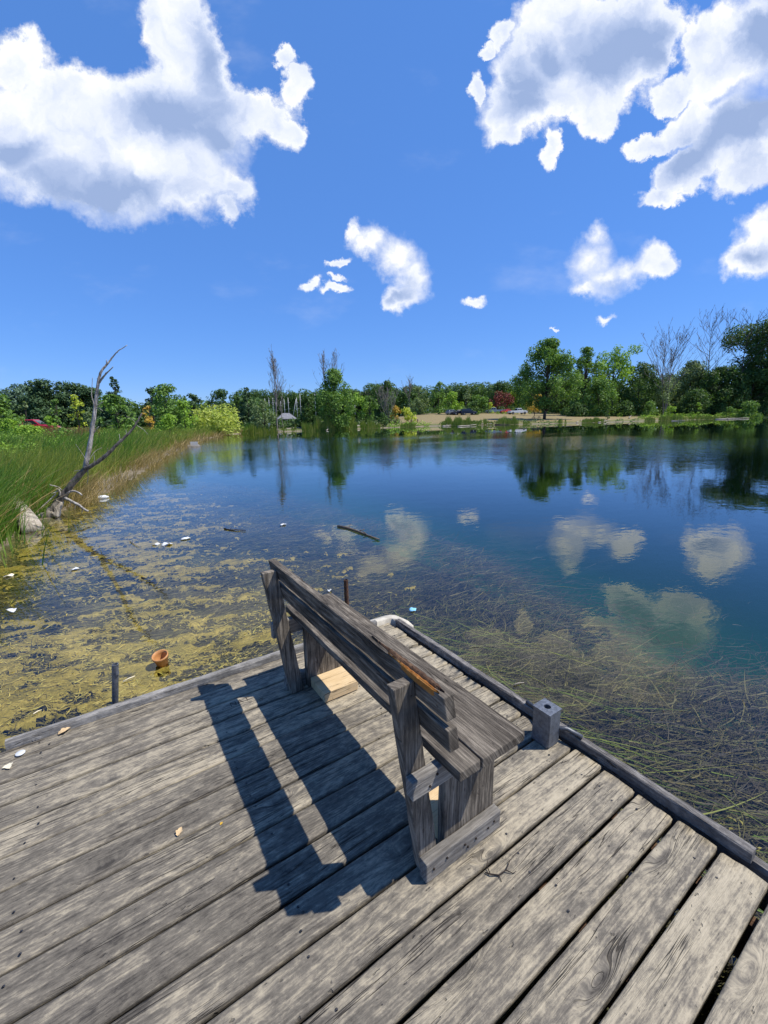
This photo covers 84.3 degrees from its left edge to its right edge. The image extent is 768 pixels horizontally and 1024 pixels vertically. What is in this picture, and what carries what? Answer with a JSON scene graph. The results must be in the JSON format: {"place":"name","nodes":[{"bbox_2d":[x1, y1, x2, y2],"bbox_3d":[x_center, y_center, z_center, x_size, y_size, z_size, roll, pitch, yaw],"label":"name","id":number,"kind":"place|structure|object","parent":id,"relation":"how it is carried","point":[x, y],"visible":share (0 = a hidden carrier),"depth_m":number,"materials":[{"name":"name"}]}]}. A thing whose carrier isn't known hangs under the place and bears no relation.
{"place":"outdoors","nodes":[
{"label":"outdoors","id":0,"kind":"place"},
{"bbox_2d":[0,411,767,1023],"bbox_3d":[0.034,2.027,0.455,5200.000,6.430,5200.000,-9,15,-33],"label":"ground","id":1,"kind":"structure","parent":0,"point":[714,547],"depth_m":14.72,"materials":[{"name":"brown soil"}]},
{"bbox_2d":[0,418,18,433],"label":"shrub","id":2,"kind":"object","parent":1,"relation":"on","point":[6,422],"visible":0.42,"depth_m":34.97,"materials":[{"name":"green plant"}]},
{"bbox_2d":[0,393,24,430],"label":"broadleaf tree","id":3,"kind":"object","parent":1,"relation":"on","point":[7,414],"visible":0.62,"depth_m":45.02,"materials":[{"name":"green plant"}]},
{"bbox_2d":[3,494,44,535],"bbox_3d":[-6.771,0.044,7.888,1.326,0.667,0.339,8,16,35],"label":"rock","id":4,"kind":"object","parent":1,"relation":"on","point":[32,525],"visible":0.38,"depth_m":7.59,"materials":[{"name":"beige stone"}]},
{"bbox_2d":[0,383,49,422],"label":"pine tree","id":5,"kind":"object","parent":1,"relation":"on","point":[13,395],"visible":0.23,"depth_m":68.37,"materials":[{"name":"green plant"}]},
{"bbox_2d":[20,401,31,424],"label":"sapling","id":6,"kind":"object","parent":1,"relation":"on","point":[24,403],"visible":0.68,"depth_m":46.41,"materials":[{"name":"green plant"}]},
{"bbox_2d":[7,424,48,438],"bbox_3d":[-25.619,-5.345,30.323,2.263,1.799,2.668,3,13,16],"label":"shrub","id":7,"kind":"object","parent":1,"relation":"on","point":[30,428],"visible":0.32,"depth_m":30.04,"materials":[{"name":"green plant"}]},
{"bbox_2d":[0,497,69,573],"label":"shore reeds","id":8,"kind":"object","parent":1,"relation":"on","point":[9,538],"visible":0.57,"depth_m":6.85,"materials":[{"name":"green plant"}]},
{"bbox_2d":[12,419,59,430],"bbox_3d":[-40.307,-9.802,48.890,4.624,1.714,1.920,-4,13,-14],"label":"parked suv","id":9,"kind":"object","parent":1,"relation":"on","point":[36,422],"visible":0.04,"depth_m":48.24,"materials":[{"name":"red metal"}]},
{"bbox_2d":[9,378,76,425],"bbox_3d":[-52.042,-16.277,64.743,8.302,7.936,7.919,-9,15,-33],"label":"pine tree","id":10,"kind":"object","parent":1,"relation":"on","point":[36,396],"visible":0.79,"depth_m":63.83,"materials":[{"name":"green plant"}]},
{"bbox_2d":[43,415,58,428],"bbox_3d":[-30.672,-7.824,39.077,1.478,2.259,1.227,0,13,6],"label":"shrub","id":11,"kind":"object","parent":1,"relation":"on","point":[48,419],"visible":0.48,"depth_m":39.08,"materials":[{"name":"green plant"}]},
{"bbox_2d":[50,398,66,426],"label":"broadleaf tree","id":12,"kind":"object","parent":1,"relation":"on","point":[56,418],"visible":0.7,"depth_m":52.29,"materials":[{"name":"green plant"}]},
{"bbox_2d":[41,425,100,439],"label":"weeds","id":13,"kind":"object","parent":1,"relation":"on","point":[67,428],"visible":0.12,"depth_m":28.98,"materials":[{"name":"green plant"}]},
{"bbox_2d":[45,380,103,427],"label":"pine tree","id":14,"kind":"object","parent":1,"relation":"on","point":[82,392],"visible":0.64,"depth_m":66.63,"materials":[{"name":"green plant"}]},
{"bbox_2d":[0,428,154,461],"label":"bank weeds","id":15,"kind":"object","parent":1,"relation":"on","point":[5,446],"visible":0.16,"depth_m":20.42,"materials":[{"name":"green plant"}]},
{"bbox_2d":[67,394,87,429],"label":"broadleaf tree","id":16,"kind":"object","parent":1,"relation":"on","point":[78,403],"visible":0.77,"depth_m":50.30,"materials":[{"name":"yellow plant"}]},
{"bbox_2d":[83,411,98,427],"bbox_3d":[-29.729,-8.887,42.939,1.416,2.724,1.928,-9,15,-33],"label":"shrub","id":17,"kind":"object","parent":1,"relation":"on","point":[87,415],"visible":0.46,"depth_m":42.69,"materials":[{"name":"green plant"}]},
{"bbox_2d":[37,345,146,517],"bbox_3d":[-5.976,-1.537,8.396,2.265,3.467,0.645,-4,13,-13],"label":"leaning dead tree","id":18,"kind":"object","parent":1,"relation":"on","point":[54,509],"visible":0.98,"depth_m":8.64,"materials":[{"name":"grey wood"}]},
{"bbox_2d":[112,662,118,703],"bbox_3d":[-1.574,1.378,2.482,0.267,1.133,0.033,3,13,18],"label":"mooring pipe","id":19,"kind":"object","parent":1,"relation":"on","point":[115,682],"visible":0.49,"depth_m":2.34,"materials":[{"name":"metal"}]},
{"bbox_2d":[95,376,136,429],"bbox_3d":[-38.045,-14.944,59.708,5.638,8.103,5.890,-9,15,-33],"label":"spruce tree","id":20,"kind":"object","parent":1,"relation":"on","point":[104,414],"visible":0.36,"depth_m":59.15,"materials":[{"name":"green plant"}]},
{"bbox_2d":[96,394,139,432],"bbox_3d":[-27.729,-10.048,44.911,3.311,4.837,4.332,3,13,18],"label":"broadleaf tree","id":21,"kind":"object","parent":1,"relation":"on","point":[112,399],"visible":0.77,"depth_m":44.52,"materials":[{"name":"green plant"}]},
{"bbox_2d":[0,422,249,543],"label":"reeds","id":22,"kind":"object","parent":1,"relation":"on","point":[4,482],"visible":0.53,"depth_m":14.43,"materials":[{"name":"green plant"}]},
{"bbox_2d":[0,425,252,538],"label":"dead reeds","id":23,"kind":"object","parent":1,"relation":"on","point":[37,503],"visible":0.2,"depth_m":7.80,"materials":[{"name":"plant"}]},
{"bbox_2d":[39,429,245,512],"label":"dry reeds","id":24,"kind":"object","parent":1,"relation":"on","point":[146,460],"visible":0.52,"depth_m":13.20,"materials":[{"name":"plant"}]},
{"bbox_2d":[142,406,154,429],"bbox_3d":[-23.781,-9.087,42.929,1.455,3.347,1.472,6,15,30],"label":"shrub","id":25,"kind":"object","parent":1,"relation":"on","point":[148,419],"visible":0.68,"depth_m":42.75,"materials":[{"name":"orange plant"}]},
{"bbox_2d":[141,387,164,421],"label":"pine tree","id":26,"kind":"object","parent":1,"relation":"on","point":[148,401],"visible":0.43,"depth_m":63.34,"materials":[{"name":"green plant"}]},
{"bbox_2d":[154,413,180,434],"bbox_3d":[-18.860,-7.381,37.226,2.262,2.572,1.628,-3,13,-11],"label":"shrub","id":27,"kind":"object","parent":1,"relation":"on","point":[165,424],"visible":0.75,"depth_m":36.99,"materials":[{"name":"green plant"}]},
{"bbox_2d":[149,383,187,429],"bbox_3d":[-26.587,-12.597,52.480,4.524,6.562,4.340,-9,15,-33],"label":"broadleaf tree","id":28,"kind":"object","parent":1,"relation":"on","point":[164,390],"visible":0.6,"depth_m":51.43,"materials":[{"name":"green plant"}]},
{"bbox_2d":[171,400,199,429],"bbox_3d":[-21.917,-10.261,46.626,3.426,4.214,2.639,-9,15,-33],"label":"broadleaf tree","id":29,"kind":"object","parent":1,"relation":"on","point":[182,407],"visible":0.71,"depth_m":46.55,"materials":[{"name":"green plant"}]},
{"bbox_2d":[186,393,200,427],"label":"pine tree","id":30,"kind":"object","parent":1,"relation":"on","point":[193,397],"visible":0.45,"depth_m":65.32,"materials":[{"name":"green plant"}]},
{"bbox_2d":[189,402,242,434],"bbox_3d":[-21.171,-11.539,53.350,6.521,5.002,7.058,-9,15,-33],"label":"bush","id":31,"kind":"object","parent":1,"relation":"on","point":[225,420],"visible":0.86,"depth_m":52.23,"materials":[{"name":"green plant"}]},
{"bbox_2d":[205,389,236,422],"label":"broadleaf tree","id":32,"kind":"object","parent":1,"relation":"on","point":[221,394],"visible":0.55,"depth_m":71.23,"materials":[{"name":"green plant"}]},
{"bbox_2d":[227,395,245,418],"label":"broadleaf tree","id":33,"kind":"object","parent":1,"relation":"on","point":[236,398],"visible":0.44,"depth_m":69.44,"materials":[{"name":"green plant"}]},
{"bbox_2d":[237,387,262,427],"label":"spruce tree","id":34,"kind":"object","parent":1,"relation":"on","point":[243,414],"visible":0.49,"depth_m":65.35,"materials":[{"name":"green plant"}]},
{"bbox_2d":[251,399,277,428],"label":"broadleaf tree","id":35,"kind":"object","parent":1,"relation":"on","point":[260,419],"visible":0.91,"depth_m":60.74,"materials":[{"name":"green plant"}]},
{"bbox_2d":[266,344,285,429],"bbox_3d":[-15.820,-17.941,61.706,3.067,12.206,3.526,-9,15,-33],"label":"dead tree","id":36,"kind":"object","parent":1,"relation":"on","point":[274,367],"visible":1,"depth_m":61.53,"materials":[{"name":"grey wood"}]},
{"bbox_2d":[268,382,289,428],"bbox_3d":[-15.610,-15.979,63.589,2.212,7.253,4.521,6,14,27],"label":"dead tree","id":37,"kind":"object","parent":1,"relation":"on","point":[281,400],"visible":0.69,"depth_m":64.07,"materials":[{"name":"grey wood"}]},
{"bbox_2d":[277,413,295,422],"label":"pavilion","id":38,"kind":"structure","parent":1,"relation":"on","point":[285,416],"depth_m":114.10,"materials":[{"name":"grey"}]},
{"bbox_2d":[293,398,315,427],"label":"spruce tree","id":39,"kind":"object","parent":1,"relation":"on","point":[305,412],"visible":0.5,"depth_m":71.26,"materials":[{"name":"green plant"}]},
{"bbox_2d":[313,351,328,409],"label":"dead tree","id":40,"kind":"object","parent":1,"relation":"on","point":[323,367],"visible":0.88,"depth_m":67.48,"materials":[{"name":"grey wood"}]},
{"bbox_2d":[327,350,342,371],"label":"dead tree","id":41,"kind":"object","parent":1,"relation":"on","point":[335,356],"visible":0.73,"depth_m":68.20,"materials":[{"name":"grey wood"}]},
{"bbox_2d":[313,367,357,429],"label":"broadleaf tree","id":42,"kind":"object","parent":1,"relation":"on","point":[333,399],"visible":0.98,"depth_m":66.61,"materials":[{"name":"green plant"}]},
{"bbox_2d":[343,392,368,424],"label":"broadleaf tree","id":43,"kind":"object","parent":1,"relation":"on","point":[361,400],"visible":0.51,"depth_m":80.85,"materials":[{"name":"green plant"}]},
{"bbox_2d":[360,395,379,423],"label":"broadleaf tree","id":44,"kind":"object","parent":1,"relation":"on","point":[368,406],"visible":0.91,"depth_m":79.52,"materials":[{"name":"green plant"}]},
{"bbox_2d":[1,368,763,427],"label":"woodland","id":45,"kind":"object","parent":1,"relation":"on","point":[289,398],"visible":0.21,"depth_m":174.58,"materials":[{"name":"green plant"}]},
{"bbox_2d":[365,377,399,417],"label":"scrub tree","id":46,"kind":"object","parent":1,"relation":"on","point":[386,396],"visible":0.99,"depth_m":77.34,"materials":[{"name":"grey plant"}]},
{"bbox_2d":[378,412,388,425],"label":"shrub","id":47,"kind":"object","parent":1,"relation":"on","point":[384,420],"visible":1,"depth_m":76.02,"materials":[{"name":"green plant"}]},
{"bbox_2d":[0,484,767,1018],"bbox_3d":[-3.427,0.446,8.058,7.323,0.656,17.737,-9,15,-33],"label":"pondweed","id":48,"kind":"object","parent":1,"relation":"on","point":[202,594],"visible":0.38,"depth_m":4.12,"materials":[{"name":"green plant"}]},
{"bbox_2d":[371,380,399,418],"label":"broadleaf tree","id":49,"kind":"object","parent":1,"relation":"on","point":[389,387],"visible":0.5,"depth_m":115.82,"materials":[{"name":"green plant"}]},
{"bbox_2d":[389,405,400,420],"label":"shrub","id":50,"kind":"object","parent":1,"relation":"on","point":[395,408],"visible":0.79,"depth_m":89.45,"materials":[{"name":"orange plant"}]},
{"bbox_2d":[403,376,413,415],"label":"dead tree","id":51,"kind":"object","parent":1,"relation":"on","point":[406,390],"visible":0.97,"depth_m":133.16,"materials":[{"name":"grey plant"}]},
{"bbox_2d":[401,407,416,421],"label":"shrub","id":52,"kind":"object","parent":1,"relation":"on","point":[406,411],"visible":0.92,"depth_m":89.16,"materials":[{"name":"yellow plant"}]},
{"bbox_2d":[408,386,429,414],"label":"broadleaf tree","id":53,"kind":"object","parent":1,"relation":"on","point":[419,406],"visible":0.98,"depth_m":134.95,"materials":[{"name":"green plant"}]},
{"bbox_2d":[429,381,445,413],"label":"broadleaf tree","id":54,"kind":"object","parent":1,"relation":"on","point":[438,395],"visible":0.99,"depth_m":131.15,"materials":[{"name":"green plant"}]},
{"bbox_2d":[442,391,463,409],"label":"broadleaf tree","id":55,"kind":"object","parent":1,"relation":"on","point":[451,396],"visible":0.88,"depth_m":126.92,"materials":[{"name":"green plant"}]},
{"bbox_2d":[462,384,470,407],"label":"broadleaf tree","id":56,"kind":"object","parent":1,"relation":"on","point":[468,396],"visible":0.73,"depth_m":144.50,"materials":[{"name":"green plant"}]},
{"bbox_2d":[460,409,476,414],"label":"parked suv","id":57,"kind":"object","parent":1,"relation":"on","point":[464,411],"visible":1,"depth_m":121.83,"materials":[{"name":"blue metal"}]},
{"bbox_2d":[468,401,478,414],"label":"shrub","id":58,"kind":"object","parent":1,"relation":"on","point":[475,404],"visible":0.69,"depth_m":123.91,"materials":[{"name":"green plant"}]},
{"bbox_2d":[466,394,488,412],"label":"broadleaf tree","id":59,"kind":"object","parent":1,"relation":"on","point":[482,400],"visible":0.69,"depth_m":134.73,"materials":[{"name":"green plant"}]},
{"bbox_2d":[234,404,766,427],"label":"undergrowth","id":60,"kind":"object","parent":1,"relation":"on","point":[290,423],"visible":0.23,"depth_m":116.62,"materials":[{"name":"green plant"}]},
{"bbox_2d":[488,390,514,412],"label":"broadleaf tree","id":61,"kind":"object","parent":1,"relation":"on","point":[509,401],"visible":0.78,"depth_m":144.32,"materials":[{"name":"red plant"}]},
{"bbox_2d":[484,380,519,409],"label":"broadleaf tree","id":62,"kind":"object","parent":1,"relation":"on","point":[501,386],"visible":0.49,"depth_m":157.49,"materials":[{"name":"green plant"}]},
{"bbox_2d":[241,413,767,433],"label":"reeds","id":63,"kind":"object","parent":1,"relation":"on","point":[459,423],"visible":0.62,"depth_m":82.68,"materials":[{"name":"green plant"}]},
{"bbox_2d":[507,391,517,410],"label":"broadleaf tree","id":64,"kind":"object","parent":1,"relation":"on","point":[514,394],"visible":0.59,"depth_m":152.58,"materials":[{"name":"green plant"}]},
{"bbox_2d":[507,408,527,413],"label":"parked pickup","id":65,"kind":"object","parent":1,"relation":"on","point":[519,410],"visible":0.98,"depth_m":127.80,"materials":[{"name":"white metal"}]},
{"bbox_2d":[506,379,535,411],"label":"broadleaf tree","id":66,"kind":"object","parent":1,"relation":"on","point":[516,390],"visible":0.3,"depth_m":153.69,"materials":[{"name":"green plant"}]},
{"bbox_2d":[524,394,541,415],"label":"broadleaf tree","id":67,"kind":"object","parent":1,"relation":"on","point":[531,408],"visible":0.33,"depth_m":116.22,"materials":[{"name":"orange plant"}]},
{"bbox_2d":[438,417,639,424],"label":"shore weeds","id":68,"kind":"object","parent":1,"relation":"on","point":[551,422],"visible":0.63,"depth_m":87.04,"materials":[{"name":"green plant"}]},
{"bbox_2d":[510,336,586,418],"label":"broadleaf tree","id":69,"kind":"object","parent":1,"relation":"on","point":[554,365],"visible":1,"depth_m":92.78,"materials":[{"name":"green plant"}]},
{"bbox_2d":[387,410,761,426],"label":"shore weeds","id":70,"kind":"object","parent":1,"relation":"on","point":[632,413],"visible":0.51,"depth_m":103.98,"materials":[{"name":"green plant"}]},
{"bbox_2d":[563,402,588,416],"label":"shrub","id":71,"kind":"object","parent":1,"relation":"on","point":[577,410],"visible":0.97,"depth_m":111.57,"materials":[{"name":"green plant"}]},
{"bbox_2d":[566,346,601,407],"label":"broadleaf tree","id":72,"kind":"object","parent":1,"relation":"on","point":[586,364],"visible":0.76,"depth_m":115.23,"materials":[{"name":"green plant"}]},
{"bbox_2d":[578,377,620,416],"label":"broadleaf tree","id":73,"kind":"object","parent":1,"relation":"on","point":[600,384],"visible":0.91,"depth_m":112.20,"materials":[{"name":"green plant"}]},
{"bbox_2d":[587,343,643,407],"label":"broadleaf tree","id":74,"kind":"object","parent":1,"relation":"on","point":[622,365],"visible":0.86,"depth_m":116.91,"materials":[{"name":"green plant"}]},
{"bbox_2d":[608,400,635,415],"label":"shrub","id":75,"kind":"object","parent":1,"relation":"on","point":[625,408],"visible":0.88,"depth_m":111.90,"materials":[{"name":"green plant"}]},
{"bbox_2d":[616,361,664,414],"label":"broadleaf tree","id":76,"kind":"object","parent":1,"relation":"on","point":[626,394],"visible":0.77,"depth_m":117.15,"materials":[{"name":"green plant"}]},
{"bbox_2d":[639,400,658,416],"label":"shrub","id":77,"kind":"object","parent":1,"relation":"on","point":[651,407],"visible":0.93,"depth_m":108.39,"materials":[{"name":"green plant"}]},
{"bbox_2d":[662,405,676,415],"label":"shrub","id":78,"kind":"object","parent":1,"relation":"on","point":[672,408],"visible":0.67,"depth_m":106.99,"materials":[{"name":"green plant"}]},
{"bbox_2d":[642,317,698,413],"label":"bare topped tree","id":79,"kind":"object","parent":1,"relation":"on","point":[666,391],"visible":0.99,"depth_m":111.98,"materials":[{"name":"grey plant"}]},
{"bbox_2d":[667,360,715,412],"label":"broadleaf tree","id":80,"kind":"object","parent":1,"relation":"on","point":[695,370],"visible":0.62,"depth_m":120.55,"materials":[{"name":"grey plant"}]},
{"bbox_2d":[676,388,713,415],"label":"shrub","id":81,"kind":"object","parent":1,"relation":"on","point":[694,395],"visible":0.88,"depth_m":113.33,"materials":[{"name":"green plant"}]},
{"bbox_2d":[690,304,746,393],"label":"dead tree","id":82,"kind":"object","parent":1,"relation":"on","point":[713,342],"visible":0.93,"depth_m":118.78,"materials":[{"name":"grey wood"}]},
{"bbox_2d":[695,363,751,415],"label":"broadleaf tree","id":83,"kind":"object","parent":1,"relation":"on","point":[720,377],"visible":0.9,"depth_m":115.34,"materials":[{"name":"green plant"}]},
{"bbox_2d":[722,406,735,416],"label":"shrub","id":84,"kind":"object","parent":1,"relation":"on","point":[730,409],"visible":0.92,"depth_m":106.25,"materials":[{"name":"green plant"}]},
{"bbox_2d":[707,305,767,414],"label":"dead tree","id":85,"kind":"object","parent":1,"relation":"on","point":[738,359],"visible":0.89,"depth_m":114.50,"materials":[{"name":"grey wood"}]},
{"bbox_2d":[720,316,767,407],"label":"broadleaf tree","id":86,"kind":"object","parent":1,"relation":"on","point":[759,360],"visible":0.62,"depth_m":117.43,"materials":[{"name":"green plant"}]},
{"bbox_2d":[721,368,767,416],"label":"broadleaf tree","id":87,"kind":"object","parent":1,"relation":"on","point":[757,376],"visible":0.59,"depth_m":115.04,"materials":[{"name":"green plant"}]},
{"bbox_2d":[734,400,763,418],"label":"shrub","id":88,"kind":"object","parent":1,"relation":"on","point":[748,411],"visible":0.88,"depth_m":106.46,"materials":[{"name":"green plant"}]},
{"bbox_2d":[0,0,767,417],"label":"sky","id":89,"kind":"structure","parent":0,"point":[431,192],"materials":[{"name":"blue"}]},
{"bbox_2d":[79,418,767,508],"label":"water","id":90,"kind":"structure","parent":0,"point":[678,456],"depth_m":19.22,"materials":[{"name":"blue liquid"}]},
{"bbox_2d":[151,649,168,667],"bbox_3d":[-1.771,1.178,3.361,0.122,0.133,0.123,-9,15,-33],"label":"plant pot","id":91,"kind":"object","parent":90,"relation":"on","point":[159,658],"visible":1,"depth_m":3.37,"materials":[{"name":"ceramic"}]},
{"bbox_2d":[187,442,199,446],"bbox_3d":[-13.883,-4.890,30.869,0.840,0.440,1.100,-7,14,-25],"label":"swim float","id":92,"kind":"object","parent":90,"relation":"on","point":[195,444],"visible":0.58,"depth_m":30.65,"materials":[{"name":"white plastic"}]},
{"bbox_2d":[0,490,415,748],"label":"algae mat","id":93,"kind":"object","parent":90,"relation":"on","point":[25,723],"visible":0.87,"depth_m":4.10,"materials":[{"name":"yellow plant"}]},
{"bbox_2d":[344,579,348,604],"bbox_3d":[-0.274,1.123,3.300,0.033,1.267,0.033,-9,15,-33],"label":"mooring pipe","id":94,"kind":"object","parent":90,"relation":"in","point":[346,595],"visible":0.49,"depth_m":3.17,"materials":[{"name":"metal"}]},
{"bbox_2d":[337,524,379,539],"bbox_3d":[-0.405,0.320,7.130,0.186,0.074,1.170,-11,16,-37],"label":"floating branch","id":95,"kind":"object","parent":90,"relation":"on","point":[352,529],"visible":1,"depth_m":7.15,"materials":[{"name":"brown wood"}]},
{"bbox_2d":[0,494,761,850],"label":"floating algae","id":96,"kind":"object","parent":90,"relation":"on","point":[90,534],"visible":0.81,"depth_m":3.93,"materials":[{"name":"plant"}]},
{"bbox_2d":[0,615,767,1023],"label":"wooden dock","id":97,"kind":"object","parent":90,"relation":"on","point":[292,889],"visible":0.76,"depth_m":1.45,"materials":[{"name":"grey wood"}]},
{"bbox_2d":[260,559,524,883],"bbox_3d":[-0.108,0.744,1.937,0.468,0.792,1.476,-9,15,-33],"label":"wooden bench","id":98,"kind":"object","parent":97,"relation":"on","point":[464,738],"visible":1,"depth_m":1.52,"materials":[{"name":"grey wood"}]},
{"bbox_2d":[485,859,515,881],"bbox_3d":[0.402,1.236,1.462,0.108,0.013,0.066,-1,13,0],"label":"dead twig","id":99,"kind":"object","parent":97,"relation":"on","point":[489,873],"visible":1,"depth_m":1.46,"materials":[{"name":"grey wood"}]},
{"bbox_2d":[525,698,582,748],"bbox_3d":[0.791,1.006,2.081,0.160,0.181,0.319,-9,15,-33],"label":"pile bracket","id":100,"kind":"object","parent":97,"relation":"on","point":[546,727],"visible":1,"depth_m":2.01,"materials":[{"name":"metal"}]},
{"bbox_2d":[380,600,767,912],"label":"trailing weed","id":101,"kind":"object","parent":90,"relation":"in","point":[601,719],"visible":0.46,"depth_m":2.69,"materials":[{"name":"green plant"}]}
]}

